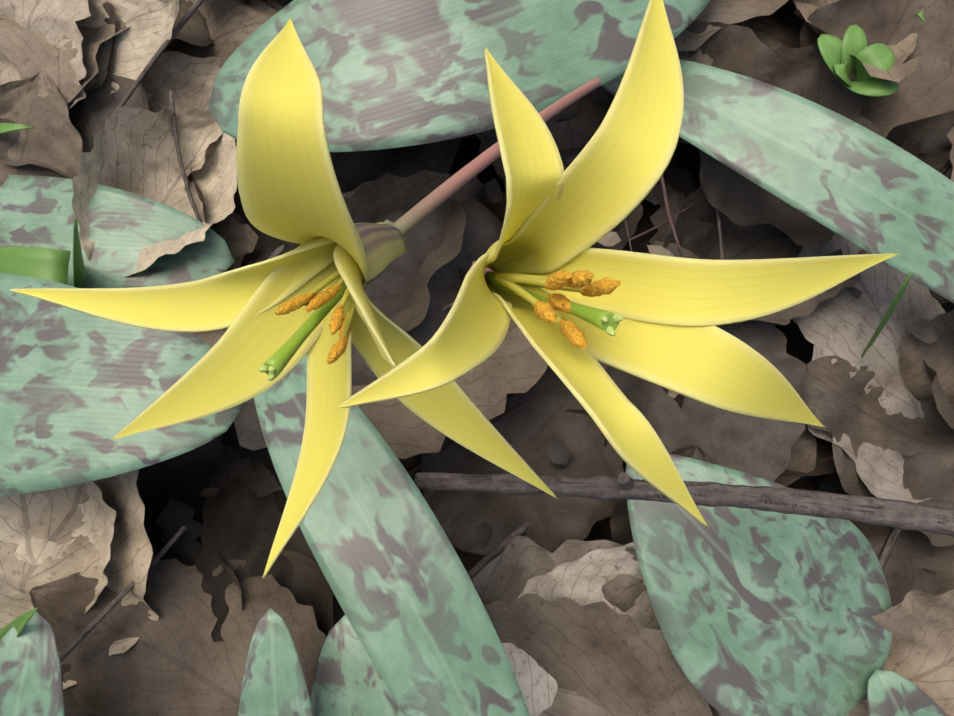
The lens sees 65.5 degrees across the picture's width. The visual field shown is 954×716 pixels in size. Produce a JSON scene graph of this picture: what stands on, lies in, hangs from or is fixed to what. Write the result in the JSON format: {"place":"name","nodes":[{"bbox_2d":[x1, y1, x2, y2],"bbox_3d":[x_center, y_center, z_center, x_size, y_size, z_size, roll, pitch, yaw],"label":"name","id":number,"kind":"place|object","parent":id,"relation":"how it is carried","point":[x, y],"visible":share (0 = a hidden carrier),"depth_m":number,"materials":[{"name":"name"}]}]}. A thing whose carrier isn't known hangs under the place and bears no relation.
{"place":"outdoors","nodes":[
{"label":"outdoors","id":0,"kind":"place"},
{"bbox_2d":[412,120,950,572],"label":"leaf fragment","id":1,"kind":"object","parent":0,"point":[687,157],"depth_m":0.23,"materials":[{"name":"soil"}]},
{"bbox_2d":[0,0,953,715],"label":"leaf litter","id":2,"kind":"object","parent":1,"relation":"on","point":[560,590],"visible":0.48,"depth_m":0.19,"materials":[{"name":"brown plant"}]},
{"bbox_2d":[0,123,34,133],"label":"blade","id":3,"kind":"object","parent":2,"relation":"on","point":[6,127],"visible":1,"depth_m":0.18,"materials":[{"name":"green plant"}]},
{"bbox_2d":[0,607,37,639],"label":"blade","id":4,"kind":"object","parent":2,"relation":"on","point":[19,623],"visible":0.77,"depth_m":0.14,"materials":[{"name":"green plant"}]},
{"bbox_2d":[0,612,64,715],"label":"mottled leaf","id":5,"kind":"object","parent":2,"relation":"on","point":[31,683],"visible":0.98,"depth_m":0.15,"materials":[{"name":"green plant"}]},
{"bbox_2d":[73,218,86,287],"bbox_3d":[-0.089,-0.022,0.168,0.041,0.080,0.009,-2,84,0],"label":"shoot","id":6,"kind":"object","parent":2,"relation":"on","point":[79,276],"visible":0.79,"depth_m":0.15,"materials":[{"name":"green plant"}]},
{"bbox_2d":[0,175,234,287],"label":"mottled leaf","id":7,"kind":"object","parent":2,"relation":"on","point":[38,211],"visible":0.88,"depth_m":0.18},
{"bbox_2d":[0,247,70,284],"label":"blade","id":8,"kind":"object","parent":7,"relation":"on","point":[50,264],"visible":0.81,"depth_m":0.17,"materials":[{"name":"green plant"}]},
{"bbox_2d":[59,526,186,662],"bbox_3d":[-0.084,0.056,0.175,0.002,0.011,0.040,40,85,4],"label":"twig","id":9,"kind":"object","parent":2,"relation":"on","point":[80,637],"visible":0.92,"depth_m":0.17,"materials":[{"name":"brown wood"}]},
{"bbox_2d":[0,273,247,495],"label":"mottled leaf","id":10,"kind":"object","parent":2,"relation":"on","point":[79,391],"visible":0.77,"depth_m":0.15,"materials":[{"name":"green plant"}]},
{"bbox_2d":[238,608,313,715],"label":"mottled leaf","id":11,"kind":"object","parent":2,"relation":"on","point":[274,683],"visible":0.98,"depth_m":0.15,"materials":[{"name":"green plant"}]},
{"bbox_2d":[10,18,601,577],"bbox_3d":[0.012,-0.020,0.133,0.139,0.130,0.069,-38,85,-4],"label":"yellow flower","id":12,"kind":"object","parent":2,"relation":"on","point":[280,316],"visible":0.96,"depth_m":0.10,"materials":[{"name":"yellow plant"}]},
{"bbox_2d":[311,615,403,715],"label":"mottled leaf","id":13,"kind":"object","parent":2,"relation":"on","point":[348,681],"visible":0.29,"depth_m":0.17,"materials":[{"name":"green plant"}]},
{"bbox_2d":[254,353,529,715],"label":"mottled leaf","id":14,"kind":"object","parent":2,"relation":"on","point":[395,573],"visible":0.73,"depth_m":0.14,"materials":[{"name":"green plant"}]},
{"bbox_2d":[208,0,710,151],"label":"mottled leaf","id":15,"kind":"object","parent":2,"relation":"on","point":[397,73],"visible":0.71,"depth_m":0.16,"materials":[{"name":"green plant"}]},
{"bbox_2d":[468,521,529,579],"bbox_3d":[-0.008,0.068,0.195,0.009,0.011,0.078,38,85,4],"label":"twig","id":16,"kind":"object","parent":2,"relation":"on","point":[489,557],"visible":0.33,"depth_m":0.19,"materials":[{"name":"brown wood"}]},
{"bbox_2d":[101,0,952,477],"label":"twigs","id":17,"kind":"object","parent":2,"relation":"on","point":[943,170],"visible":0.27,"depth_m":0.19,"materials":[{"name":"brown wood"}]},
{"bbox_2d":[335,0,897,526],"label":"yellow flower","id":18,"kind":"object","parent":2,"relation":"on","point":[559,290],"visible":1,"depth_m":0.07,"materials":[{"name":"yellow plant"}]},
{"bbox_2d":[414,472,953,536],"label":"twig","id":19,"kind":"object","parent":2,"relation":"on","point":[903,514],"visible":0.94,"depth_m":0.13,"materials":[{"name":"brown wood"}]},
{"bbox_2d":[626,453,892,715],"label":"mottled leaf","id":20,"kind":"object","parent":2,"relation":"on","point":[761,613],"visible":0.85,"depth_m":0.16,"materials":[{"name":"green plant"}]},
{"bbox_2d":[601,59,953,302],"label":"mottled leaf","id":21,"kind":"object","parent":2,"relation":"on","point":[863,188],"visible":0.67,"depth_m":0.17,"materials":[{"name":"green plant"}]},
{"bbox_2d":[821,454,832,460],"bbox_3d":[0.114,0.012,0.199,0.051,0.012,0.006,-43,86,-4],"label":"twig","id":22,"kind":"object","parent":2,"relation":"on","point":[829,457],"visible":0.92,"depth_m":0.20,"materials":[{"name":"brown wood"}]},
{"bbox_2d":[862,271,912,357],"bbox_3d":[0.101,-0.004,0.191,0.028,0.070,0.007,39,85,4],"label":"blade","id":23,"kind":"object","parent":2,"relation":"on","point":[891,309],"visible":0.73,"depth_m":0.17,"materials":[{"name":"green plant"}]},
{"bbox_2d":[878,528,902,570],"bbox_3d":[0.117,0.053,0.205,0.011,0.012,0.065,24,85,2],"label":"twig","id":24,"kind":"object","parent":2,"relation":"on","point":[890,543],"visible":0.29,"depth_m":0.20,"materials":[{"name":"brown wood"}]},
{"bbox_2d":[867,669,946,715],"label":"mottled leaf","id":25,"kind":"object","parent":2,"relation":"on","point":[890,693],"visible":1,"depth_m":0.17,"materials":[{"name":"green plant"}]},
{"bbox_2d":[918,10,925,21],"bbox_3d":[0.122,-0.092,0.201,0.012,0.010,0.009,-2,84,0],"label":"green sprout","id":26,"kind":"object","parent":2,"relation":"on","point":[920,15],"visible":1,"depth_m":0.20,"materials":[{"name":"green plant"}]},
{"bbox_2d":[817,24,898,96],"bbox_3d":[0.101,-0.070,0.206,0.036,0.054,0.019,-2,84,0],"label":"green sprout","id":27,"kind":"object","parent":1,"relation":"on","point":[840,61],"visible":0.98,"depth_m":0.18,"materials":[{"name":"green plant"}]}
]}

